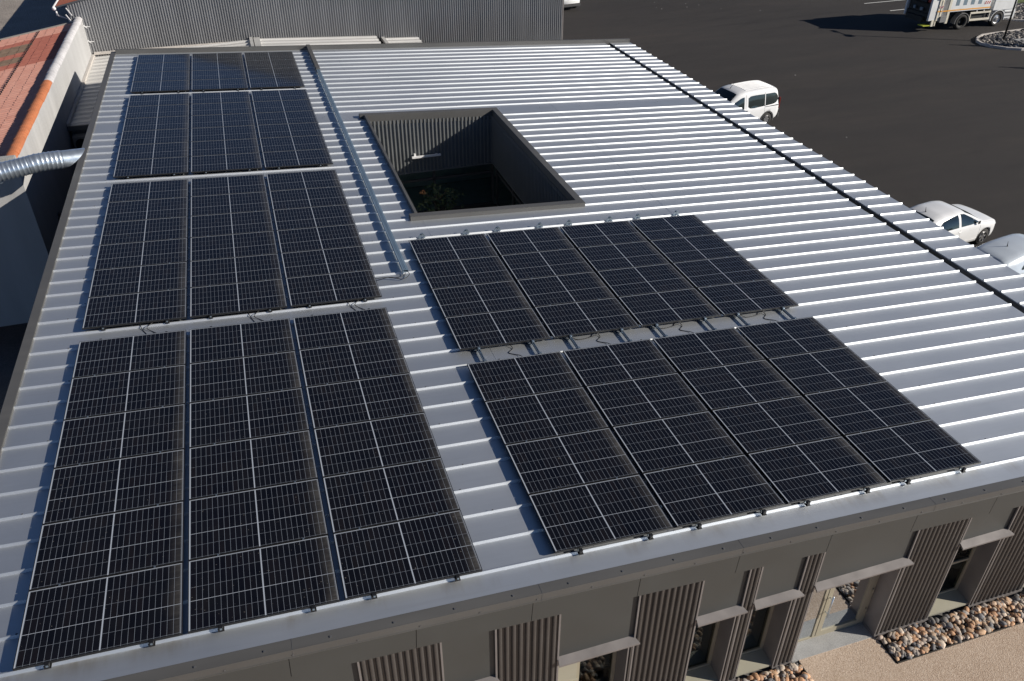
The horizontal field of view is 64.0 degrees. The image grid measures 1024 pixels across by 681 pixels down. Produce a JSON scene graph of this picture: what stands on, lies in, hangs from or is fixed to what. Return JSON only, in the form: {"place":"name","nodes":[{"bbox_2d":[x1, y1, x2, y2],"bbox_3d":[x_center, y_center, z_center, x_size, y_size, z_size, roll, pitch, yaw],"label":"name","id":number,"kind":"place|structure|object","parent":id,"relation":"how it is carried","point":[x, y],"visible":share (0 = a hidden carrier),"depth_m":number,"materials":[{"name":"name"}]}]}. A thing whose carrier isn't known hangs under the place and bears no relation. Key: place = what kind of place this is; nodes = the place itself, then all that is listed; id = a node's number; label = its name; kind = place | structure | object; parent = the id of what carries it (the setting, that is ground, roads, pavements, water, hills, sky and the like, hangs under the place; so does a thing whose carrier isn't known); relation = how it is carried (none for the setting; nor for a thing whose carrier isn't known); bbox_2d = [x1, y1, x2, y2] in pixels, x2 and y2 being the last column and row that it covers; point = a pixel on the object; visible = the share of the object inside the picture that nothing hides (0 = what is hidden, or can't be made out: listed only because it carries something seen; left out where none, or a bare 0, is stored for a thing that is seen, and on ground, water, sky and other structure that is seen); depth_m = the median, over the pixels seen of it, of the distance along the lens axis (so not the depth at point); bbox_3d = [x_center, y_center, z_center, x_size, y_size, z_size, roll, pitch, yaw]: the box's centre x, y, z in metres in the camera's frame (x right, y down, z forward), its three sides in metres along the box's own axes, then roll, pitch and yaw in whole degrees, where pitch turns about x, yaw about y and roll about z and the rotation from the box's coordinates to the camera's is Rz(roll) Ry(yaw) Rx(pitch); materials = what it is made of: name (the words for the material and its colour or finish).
{"place":"outdoors","nodes":[
{"label":"outdoors","id":0,"kind":"place"},
{"bbox_2d":[0,177,490,411],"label":"terrain","id":1,"kind":"structure","parent":0,"point":[11,337],"depth_m":24.72,"materials":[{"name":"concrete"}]},
{"bbox_2d":[66,36,421,135],"bbox_3d":[-9.691,-9.046,34.036,13.960,4.830,9.060,-10,36,-15],"label":"annex","id":2,"kind":"object","parent":1,"relation":"on","point":[79,118],"visible":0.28,"depth_m":34.68,"materials":[{"name":"metal"}]},
{"bbox_2d":[0,38,1023,680],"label":"office building","id":3,"kind":"structure","parent":1,"relation":"on","point":[920,312],"depth_m":14.89,"materials":[{"name":"metal"}]},
{"bbox_2d":[12,562,182,670],"bbox_3d":[-4.843,3.233,9.728,1.754,0.033,1.107,-7,35,-17],"label":"solar panel","id":4,"kind":"object","parent":3,"relation":"on","point":[85,618],"visible":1,"depth_m":9.68,"materials":[{"name":"black glass"}]},
{"bbox_2d":[29,501,183,590],"bbox_3d":[-5.186,2.631,10.613,1.754,0.034,1.107,-7,35,-17],"label":"solar panel","id":5,"kind":"object","parent":3,"relation":"on","point":[89,548],"visible":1,"depth_m":10.57,"materials":[{"name":"black glass"}]},
{"bbox_2d":[42,449,184,524],"bbox_3d":[-5.530,2.029,11.498,1.754,0.034,1.107,-7,35,-17],"label":"solar panel","id":6,"kind":"object","parent":3,"relation":"on","point":[107,487],"visible":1,"depth_m":11.46,"materials":[{"name":"black glass"}]},
{"bbox_2d":[63,364,185,419],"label":"solar panel","id":7,"kind":"object","parent":3,"relation":"on","point":[99,395],"visible":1,"depth_m":13.23,"materials":[{"name":"black glass"}]},
{"bbox_2d":[72,330,185,377],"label":"solar panel","id":8,"kind":"object","parent":3,"relation":"on","point":[126,354],"visible":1,"depth_m":14.12,"materials":[{"name":"black glass"}]},
{"bbox_2d":[82,288,186,329],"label":"solar panel","id":9,"kind":"object","parent":3,"relation":"on","point":[130,309],"visible":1,"depth_m":15.33,"materials":[{"name":"black glass"}]},
{"bbox_2d":[94,238,187,269],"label":"solar panel","id":10,"kind":"object","parent":3,"relation":"on","point":[122,255],"visible":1,"depth_m":17.11,"materials":[{"name":"black glass"}]},
{"bbox_2d":[108,179,187,201],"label":"solar panel","id":11,"kind":"object","parent":3,"relation":"on","point":[132,191],"visible":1,"depth_m":19.77,"materials":[{"name":"black glass"}]},
{"bbox_2d":[113,156,188,177],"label":"solar panel","id":12,"kind":"object","parent":3,"relation":"on","point":[150,167],"visible":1,"depth_m":20.98,"materials":[{"name":"black glass"}]},
{"bbox_2d":[148,331,167,646],"bbox_3d":[-5.186,1.679,12.102,0.071,0.081,6.800,-7,35,-17],"label":"panel clamp","id":13,"kind":"object","parent":3,"relation":"attached to","point":[152,643],"visible":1,"depth_m":9.44,"materials":[{"name":"metal"}]},
{"bbox_2d":[54,404,184,468],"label":"solar panel","id":14,"kind":"object","parent":13,"relation":"on","point":[94,439],"visible":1,"depth_m":12.35,"materials":[{"name":"black glass"}]},
{"bbox_2d":[191,152,262,172],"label":"solar panel","id":15,"kind":"object","parent":3,"relation":"on","point":[225,162],"visible":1,"depth_m":21.50,"materials":[{"name":"black glass"}]},
{"bbox_2d":[191,174,266,196],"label":"solar panel","id":16,"kind":"object","parent":3,"relation":"on","point":[226,185],"visible":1,"depth_m":20.30,"materials":[{"name":"black glass"}]},
{"bbox_2d":[190,210,273,237],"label":"solar panel","id":17,"kind":"object","parent":3,"relation":"on","point":[228,223],"visible":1,"depth_m":18.52,"materials":[{"name":"black glass"}]},
{"bbox_2d":[190,231,277,260],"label":"solar panel","id":18,"kind":"object","parent":3,"relation":"on","point":[231,245],"visible":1,"depth_m":17.63,"materials":[{"name":"black glass"}]},
{"bbox_2d":[190,253,281,287],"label":"solar panel","id":19,"kind":"object","parent":3,"relation":"on","point":[212,272],"visible":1,"depth_m":16.75,"materials":[{"name":"black glass"}]},
{"bbox_2d":[190,279,286,317],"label":"solar panel","id":20,"kind":"object","parent":3,"relation":"on","point":[214,300],"visible":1,"depth_m":15.85,"materials":[{"name":"black glass"}]},
{"bbox_2d":[188,478,327,560],"bbox_3d":[-3.457,2.405,11.132,1.754,0.034,1.107,-7,35,-17],"label":"solar panel","id":21,"kind":"object","parent":3,"relation":"on","point":[250,519],"visible":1,"depth_m":11.09,"materials":[{"name":"black glass"}]},
{"bbox_2d":[270,319,316,612],"bbox_3d":[-3.447,1.452,12.624,0.071,0.081,6.800,-7,35,-17],"label":"panel clamp","id":22,"kind":"object","parent":3,"relation":"attached to","point":[313,609],"visible":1,"depth_m":9.96,"materials":[{"name":"metal"}]},
{"bbox_2d":[190,318,294,363],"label":"solar panel","id":23,"kind":"object","parent":22,"relation":"on","point":[216,343],"visible":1,"depth_m":14.64,"materials":[{"name":"black glass"}]},
{"bbox_2d":[189,351,301,402],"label":"solar panel","id":24,"kind":"object","parent":22,"relation":"on","point":[236,377],"visible":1,"depth_m":13.75,"materials":[{"name":"black glass"}]},
{"bbox_2d":[189,388,308,447],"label":"solar panel","id":25,"kind":"object","parent":22,"relation":"on","point":[224,420],"visible":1,"depth_m":12.87,"materials":[{"name":"black glass"}]},
{"bbox_2d":[189,430,317,499],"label":"solar panel","id":26,"kind":"object","parent":22,"relation":"on","point":[243,465],"visible":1,"depth_m":11.98,"materials":[{"name":"black glass"}]},
{"bbox_2d":[188,535,339,633],"bbox_3d":[-3.114,3.007,10.247,1.754,0.032,1.107,-7,35,-17],"label":"solar panel","id":27,"kind":"object","parent":22,"relation":"on","point":[250,585],"visible":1,"depth_m":10.20,"materials":[{"name":"black glass"}]},
{"bbox_2d":[281,246,371,277],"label":"solar panel","id":28,"kind":"object","parent":3,"relation":"on","point":[323,261],"visible":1,"depth_m":17.27,"materials":[{"name":"black glass"}]},
{"bbox_2d":[286,270,381,306],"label":"solar panel","id":29,"kind":"object","parent":3,"relation":"on","point":[330,288],"visible":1,"depth_m":16.36,"materials":[{"name":"black glass"}]},
{"bbox_2d":[306,44,407,271],"bbox_3d":[-5.074,-6.439,24.469,0.151,0.132,18.620,-10,36,-15],"label":"cable tray","id":30,"kind":"object","parent":3,"relation":"on","point":[396,250],"visible":1,"depth_m":21.41,"materials":[{"name":"grey metal"}]},
{"bbox_2d":[368,308,460,581],"bbox_3d":[-1.727,1.228,13.140,0.071,0.081,6.800,-7,35,-17],"label":"panel clamp","id":31,"kind":"object","parent":3,"relation":"attached to","point":[457,578],"visible":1,"depth_m":10.48,"materials":[{"name":"metal"}]},
{"bbox_2d":[293,307,396,349],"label":"solar panel","id":32,"kind":"object","parent":31,"relation":"on","point":[339,328],"visible":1,"depth_m":15.16,"materials":[{"name":"black glass"}]},
{"bbox_2d":[299,338,409,386],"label":"solar panel","id":33,"kind":"object","parent":31,"relation":"on","point":[349,362],"visible":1,"depth_m":14.27,"materials":[{"name":"black glass"}]},
{"bbox_2d":[306,373,423,428],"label":"solar panel","id":34,"kind":"object","parent":31,"relation":"on","point":[351,402],"visible":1,"depth_m":13.38,"materials":[{"name":"black glass"}]},
{"bbox_2d":[314,412,440,476],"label":"solar panel","id":35,"kind":"object","parent":31,"relation":"on","point":[369,445],"visible":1,"depth_m":12.50,"materials":[{"name":"black glass"}]},
{"bbox_2d":[323,458,459,533],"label":"solar panel","id":36,"kind":"object","parent":31,"relation":"on","point":[381,496],"visible":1,"depth_m":11.61,"materials":[{"name":"black glass"}]},
{"bbox_2d":[333,510,481,600],"bbox_3d":[-1.384,2.781,10.765,1.754,0.034,1.107,-7,35,-17],"label":"solar panel","id":37,"kind":"object","parent":31,"relation":"on","point":[378,559],"visible":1,"depth_m":10.72,"materials":[{"name":"black glass"}]},
{"bbox_2d":[418,233,583,554],"bbox_3d":[-0.563,0.213,14.784,0.181,0.127,9.760,-7,35,-17],"label":"mounting rail","id":38,"kind":"object","parent":3,"relation":"on","point":[580,551],"visible":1,"depth_m":14.74,"materials":[{"name":"metal"}]},
{"bbox_2d":[409,233,497,263],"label":"solar panel","id":39,"kind":"object","parent":38,"relation":"on","point":[428,250],"visible":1,"depth_m":18.11,"materials":[{"name":"black glass"}]},
{"bbox_2d":[420,256,513,289],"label":"solar panel","id":40,"kind":"object","parent":38,"relation":"on","point":[461,272],"visible":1,"depth_m":17.22,"materials":[{"name":"black glass"}]},
{"bbox_2d":[432,280,530,317],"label":"solar panel","id":41,"kind":"object","parent":38,"relation":"on","point":[478,298],"visible":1,"depth_m":16.34,"materials":[{"name":"black glass"}]},
{"bbox_2d":[445,307,550,350],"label":"solar panel","id":42,"kind":"object","parent":38,"relation":"on","point":[489,329],"visible":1,"depth_m":15.44,"materials":[{"name":"black glass"}]},
{"bbox_2d":[467,351,582,402],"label":"solar panel","id":43,"kind":"object","parent":38,"relation":"on","point":[500,379],"visible":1,"depth_m":14.20,"materials":[{"name":"black glass"}]},
{"bbox_2d":[485,387,608,445],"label":"solar panel","id":44,"kind":"object","parent":38,"relation":"on","point":[520,419],"visible":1,"depth_m":13.32,"materials":[{"name":"black glass"}]},
{"bbox_2d":[505,428,638,495],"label":"solar panel","id":45,"kind":"object","parent":38,"relation":"on","point":[564,461],"visible":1,"depth_m":12.43,"materials":[{"name":"black glass"}]},
{"bbox_2d":[528,474,672,553],"bbox_3d":[1.240,2.418,11.584,1.754,0.034,1.107,-7,35,-17],"label":"solar panel","id":46,"kind":"object","parent":38,"relation":"on","point":[587,515],"visible":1,"depth_m":11.54,"materials":[{"name":"black glass"}]},
{"bbox_2d":[494,226,701,529],"bbox_3d":[1.143,-0.010,15.296,0.181,0.127,9.760,-7,35,-17],"label":"mounting rail","id":47,"kind":"object","parent":3,"relation":"on","point":[698,526],"visible":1,"depth_m":15.24,"materials":[{"name":"metal"}]},
{"bbox_2d":[517,271,614,307],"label":"solar panel","id":48,"kind":"object","parent":47,"relation":"on","point":[561,289],"visible":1,"depth_m":16.85,"materials":[{"name":"black glass"}]},
{"bbox_2d":[534,297,638,337],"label":"solar panel","id":49,"kind":"object","parent":47,"relation":"on","point":[584,317],"visible":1,"depth_m":15.96,"materials":[{"name":"black glass"}]},
{"bbox_2d":[643,454,784,527],"bbox_3d":[2.962,2.193,12.100,1.754,0.032,1.107,-8,35,-17],"label":"solar panel","id":50,"kind":"object","parent":47,"relation":"on","point":[692,494],"visible":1,"depth_m":12.05,"materials":[{"name":"black glass"}]},
{"bbox_2d":[536,222,766,515],"bbox_3d":[2.141,-0.140,15.595,0.181,0.127,9.760,-7,35,-17],"label":"mounting rail","id":51,"kind":"object","parent":3,"relation":"on","point":[763,512],"visible":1,"depth_m":15.56,"materials":[{"name":"metal"}]},
{"bbox_2d":[486,227,574,255],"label":"solar panel","id":52,"kind":"object","parent":51,"relation":"on","point":[528,241],"visible":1,"depth_m":18.62,"materials":[{"name":"black glass"}]},
{"bbox_2d":[501,248,593,280],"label":"solar panel","id":53,"kind":"object","parent":51,"relation":"on","point":[520,266],"visible":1,"depth_m":17.74,"materials":[{"name":"black glass"}]},
{"bbox_2d":[563,339,676,386],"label":"solar panel","id":54,"kind":"object","parent":51,"relation":"on","point":[611,363],"visible":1,"depth_m":14.72,"materials":[{"name":"black glass"}]},
{"bbox_2d":[586,373,707,427],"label":"solar panel","id":55,"kind":"object","parent":51,"relation":"on","point":[627,402],"visible":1,"depth_m":13.83,"materials":[{"name":"black glass"}]},
{"bbox_2d":[612,411,743,473],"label":"solar panel","id":56,"kind":"object","parent":51,"relation":"on","point":[671,442],"visible":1,"depth_m":12.95,"materials":[{"name":"black glass"}]},
{"bbox_2d":[566,220,810,506],"bbox_3d":[2.849,-0.233,15.807,0.181,0.127,9.760,-7,35,-17],"label":"mounting rail","id":57,"kind":"object","parent":3,"relation":"on","point":[808,502],"visible":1,"depth_m":15.74,"materials":[{"name":"metal"}]},
{"bbox_2d":[578,241,669,271],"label":"solar panel","id":58,"kind":"object","parent":57,"relation":"on","point":[621,255],"visible":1,"depth_m":18.25,"materials":[{"name":"black glass"}]},
{"bbox_2d":[652,327,764,372],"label":"solar panel","id":59,"kind":"object","parent":57,"relation":"on","point":[705,349],"visible":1,"depth_m":15.24,"materials":[{"name":"black glass"}]},
{"bbox_2d":[748,436,886,503],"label":"solar panel","id":60,"kind":"object","parent":57,"relation":"on","point":[813,470],"visible":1,"depth_m":12.57,"materials":[{"name":"black glass"}]},
{"bbox_2d":[685,621,719,680],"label":"window","id":61,"kind":"structure","parent":3,"relation":"in","point":[701,639],"depth_m":13.23,"materials":[{"name":"grey glass"}]},
{"bbox_2d":[606,216,870,493],"bbox_3d":[3.857,-0.364,16.109,0.181,0.127,9.760,-7,35,-17],"label":"mounting rail","id":62,"kind":"object","parent":3,"relation":"on","point":[867,490],"visible":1,"depth_m":16.05,"materials":[{"name":"metal"}]},
{"bbox_2d":[560,220,647,248],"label":"solar panel","id":63,"kind":"object","parent":62,"relation":"on","point":[599,234],"visible":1,"depth_m":19.14,"materials":[{"name":"black glass"}]},
{"bbox_2d":[597,263,693,297],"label":"solar panel","id":64,"kind":"object","parent":62,"relation":"on","point":[631,281],"visible":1,"depth_m":17.37,"materials":[{"name":"black glass"}]},
{"bbox_2d":[618,288,720,326],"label":"solar panel","id":65,"kind":"object","parent":62,"relation":"on","point":[665,307],"visible":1,"depth_m":16.47,"materials":[{"name":"black glass"}]},
{"bbox_2d":[680,359,800,410],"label":"solar panel","id":66,"kind":"object","parent":62,"relation":"on","point":[732,385],"visible":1,"depth_m":14.35,"materials":[{"name":"black glass"}]},
{"bbox_2d":[712,395,840,453],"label":"solar panel","id":67,"kind":"object","parent":62,"relation":"on","point":[770,425],"visible":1,"depth_m":13.46,"materials":[{"name":"black glass"}]},
{"bbox_2d":[736,605,774,676],"bbox_3d":[3.884,4.549,13.029,0.696,1.855,0.367,-10,36,-15],"label":"window","id":68,"kind":"structure","parent":3,"relation":"in","point":[755,660],"depth_m":13.45,"materials":[{"name":"grey glass"}]},
{"bbox_2d":[634,214,910,484],"bbox_3d":[4.569,-0.457,16.323,0.181,0.127,9.760,-7,35,-17],"label":"mounting rail","id":69,"kind":"object","parent":3,"relation":"on","point":[908,482],"visible":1,"depth_m":16.25,"materials":[{"name":"metal"}]},
{"bbox_2d":[672,255,768,288],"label":"solar panel","id":70,"kind":"object","parent":69,"relation":"on","point":[716,271],"visible":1,"depth_m":17.88,"materials":[{"name":"black glass"}]},
{"bbox_2d":[673,210,965,472],"bbox_3d":[5.577,-0.589,16.625,0.181,0.127,9.760,-7,35,-17],"label":"mounting rail","id":71,"kind":"object","parent":3,"relation":"on","point":[963,470],"visible":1,"depth_m":16.55,"materials":[{"name":"metal"}]},
{"bbox_2d":[630,214,715,240],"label":"solar panel","id":72,"kind":"object","parent":71,"relation":"on","point":[650,229],"visible":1,"depth_m":19.66,"materials":[{"name":"black glass"}]},
{"bbox_2d":[650,234,740,262],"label":"solar panel","id":73,"kind":"object","parent":71,"relation":"on","point":[683,249],"visible":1,"depth_m":18.77,"materials":[{"name":"black glass"}]},
{"bbox_2d":[697,279,798,315],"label":"solar panel","id":74,"kind":"object","parent":71,"relation":"on","point":[744,297],"visible":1,"depth_m":16.99,"materials":[{"name":"black glass"}]},
{"bbox_2d":[736,317,846,359],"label":"solar panel","id":75,"kind":"object","parent":71,"relation":"on","point":[769,340],"visible":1,"depth_m":15.75,"materials":[{"name":"black glass"}]},
{"bbox_2d":[768,347,886,395],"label":"solar panel","id":76,"kind":"object","parent":71,"relation":"on","point":[822,371],"visible":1,"depth_m":14.87,"materials":[{"name":"black glass"}]},
{"bbox_2d":[804,381,930,435],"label":"solar panel","id":77,"kind":"object","parent":71,"relation":"on","point":[862,408],"visible":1,"depth_m":13.98,"materials":[{"name":"black glass"}]},
{"bbox_2d":[844,419,980,482],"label":"solar panel","id":78,"kind":"object","parent":71,"relation":"on","point":[907,451],"visible":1,"depth_m":13.09,"materials":[{"name":"black glass"}]},
{"bbox_2d":[798,575,879,641],"bbox_3d":[5.315,4.266,13.503,1.617,1.910,0.154,-10,36,-15],"label":"entrance door","id":79,"kind":"structure","parent":3,"relation":"in","point":[837,608],"depth_m":13.73,"materials":[{"name":"clear glass"}]},
{"bbox_3d":[-7.381,-2.161,17.749,0.071,0.081,6.800,-7,35,-17],"label":"panel clamp","id":80,"kind":"object","parent":3,"relation":"attached to","visible":0},
{"bbox_2d":[88,262,186,297],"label":"solar panel","id":81,"kind":"object","parent":80,"relation":"on","point":[135,279],"visible":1,"depth_m":16.23,"materials":[{"name":"black glass"}]},
{"bbox_2d":[99,216,187,244],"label":"solar panel","id":82,"kind":"object","parent":80,"relation":"on","point":[143,230],"visible":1,"depth_m":18.00,"materials":[{"name":"black glass"}]},
{"bbox_2d":[104,197,187,222],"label":"solar panel","id":83,"kind":"object","parent":80,"relation":"on","point":[145,209],"visible":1,"depth_m":18.89,"materials":[{"name":"black glass"}]},
{"bbox_3d":[-5.641,-2.388,18.270,0.071,0.081,6.800,-7,35,-17],"label":"panel clamp","id":84,"kind":"object","parent":3,"relation":"attached to","visible":0},
{"bbox_2d":[191,191,269,215],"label":"solar panel","id":85,"kind":"object","parent":84,"relation":"on","point":[229,203],"visible":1,"depth_m":19.41,"materials":[{"name":"black glass"}]},
{"bbox_3d":[-3.921,-2.613,18.786,0.071,0.081,6.800,-7,35,-17],"label":"panel clamp","id":86,"kind":"object","parent":3,"relation":"attached to","visible":0},
{"bbox_2d":[266,170,340,190],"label":"solar panel","id":87,"kind":"object","parent":86,"relation":"on","point":[301,180],"visible":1,"depth_m":20.81,"materials":[{"name":"black glass"}]},
{"bbox_2d":[269,186,347,209],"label":"solar panel","id":88,"kind":"object","parent":86,"relation":"on","point":[304,198],"visible":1,"depth_m":19.93,"materials":[{"name":"black glass"}]},
{"bbox_2d":[273,204,354,229],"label":"solar panel","id":89,"kind":"object","parent":86,"relation":"on","point":[308,217],"visible":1,"depth_m":19.04,"materials":[{"name":"black glass"}]},
{"bbox_2d":[277,224,362,252],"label":"solar panel","id":90,"kind":"object","parent":86,"relation":"on","point":[315,238],"visible":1,"depth_m":18.16,"materials":[{"name":"black glass"}]},
{"bbox_2d":[563,0,1023,246],"bbox_3d":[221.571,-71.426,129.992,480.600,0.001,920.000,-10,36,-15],"label":"parking lot","id":91,"kind":"structure","parent":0,"point":[912,111],"depth_m":47.37,"materials":[{"name":"grey asphalt"}]},
{"bbox_2d":[715,80,780,123],"bbox_3d":[10.983,-11.656,40.318,4.430,2.076,2.200,-15,37,-21],"label":"family van","id":92,"kind":"object","parent":91,"relation":"on","point":[760,100],"visible":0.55,"depth_m":39.91,"materials":[{"name":"white paint"}]},
{"bbox_2d":[910,201,995,243],"bbox_3d":[15.690,-4.358,29.961,4.270,1.656,1.891,-16,37,-21],"label":"parked car","id":93,"kind":"object","parent":91,"relation":"on","point":[965,223],"visible":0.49,"depth_m":29.40,"materials":[{"name":"white paint"}]},
{"bbox_2d":[904,0,1017,28],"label":"refuse truck","id":94,"kind":"object","parent":91,"relation":"on","point":[959,14],"visible":0.98,"depth_m":56.12,"materials":[{"name":"white metal"}]},
{"bbox_2d":[735,587,1023,680],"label":"pebble bed soil","id":95,"kind":"structure","parent":0,"point":[939,615],"depth_m":14.18,"materials":[{"name":"soil"}]},
{"bbox_2d":[877,591,1023,660],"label":"river pebbles","id":96,"kind":"object","parent":95,"relation":"on","point":[918,637],"visible":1,"depth_m":14.12,"materials":[{"name":"stone"}]},
{"bbox_2d":[847,623,1023,680],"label":"plaza","id":97,"kind":"structure","parent":0,"point":[997,656],"depth_m":13.60,"materials":[{"name":"concrete"}]},
{"bbox_2d":[799,637,896,680],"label":"plaza tongue","id":98,"kind":"object","parent":97,"relation":"on","point":[856,659],"visible":1,"depth_m":13.63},
{"label":"side yard","id":99,"kind":"structure","parent":0,"visible":0},
{"bbox_2d":[0,16,91,326],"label":"tiled house","id":100,"kind":"structure","parent":99,"relation":"on","point":[42,71],"depth_m":24.37,"materials":[{"name":"paint"}]},
{"bbox_2d":[0,148,84,183],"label":"ventilation duct","id":101,"kind":"object","parent":100,"relation":"attached to","point":[31,164],"visible":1,"depth_m":20.24,"materials":[{"name":"metal"}]},
{"label":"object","id":102,"kind":"structure","parent":0,"visible":0},
{"bbox_2d":[0,0,69,38],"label":"flat roof building","id":103,"kind":"structure","parent":102,"relation":"on","point":[17,17],"depth_m":38.54,"materials":[{"name":"grey concrete"}]},
{"label":"parking lot rear","id":104,"kind":"structure","parent":0,"visible":0},
{"bbox_2d":[52,0,563,56],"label":"metal shed","id":105,"kind":"structure","parent":104,"relation":"on","point":[111,25],"depth_m":36.42,"materials":[{"name":"metal"}]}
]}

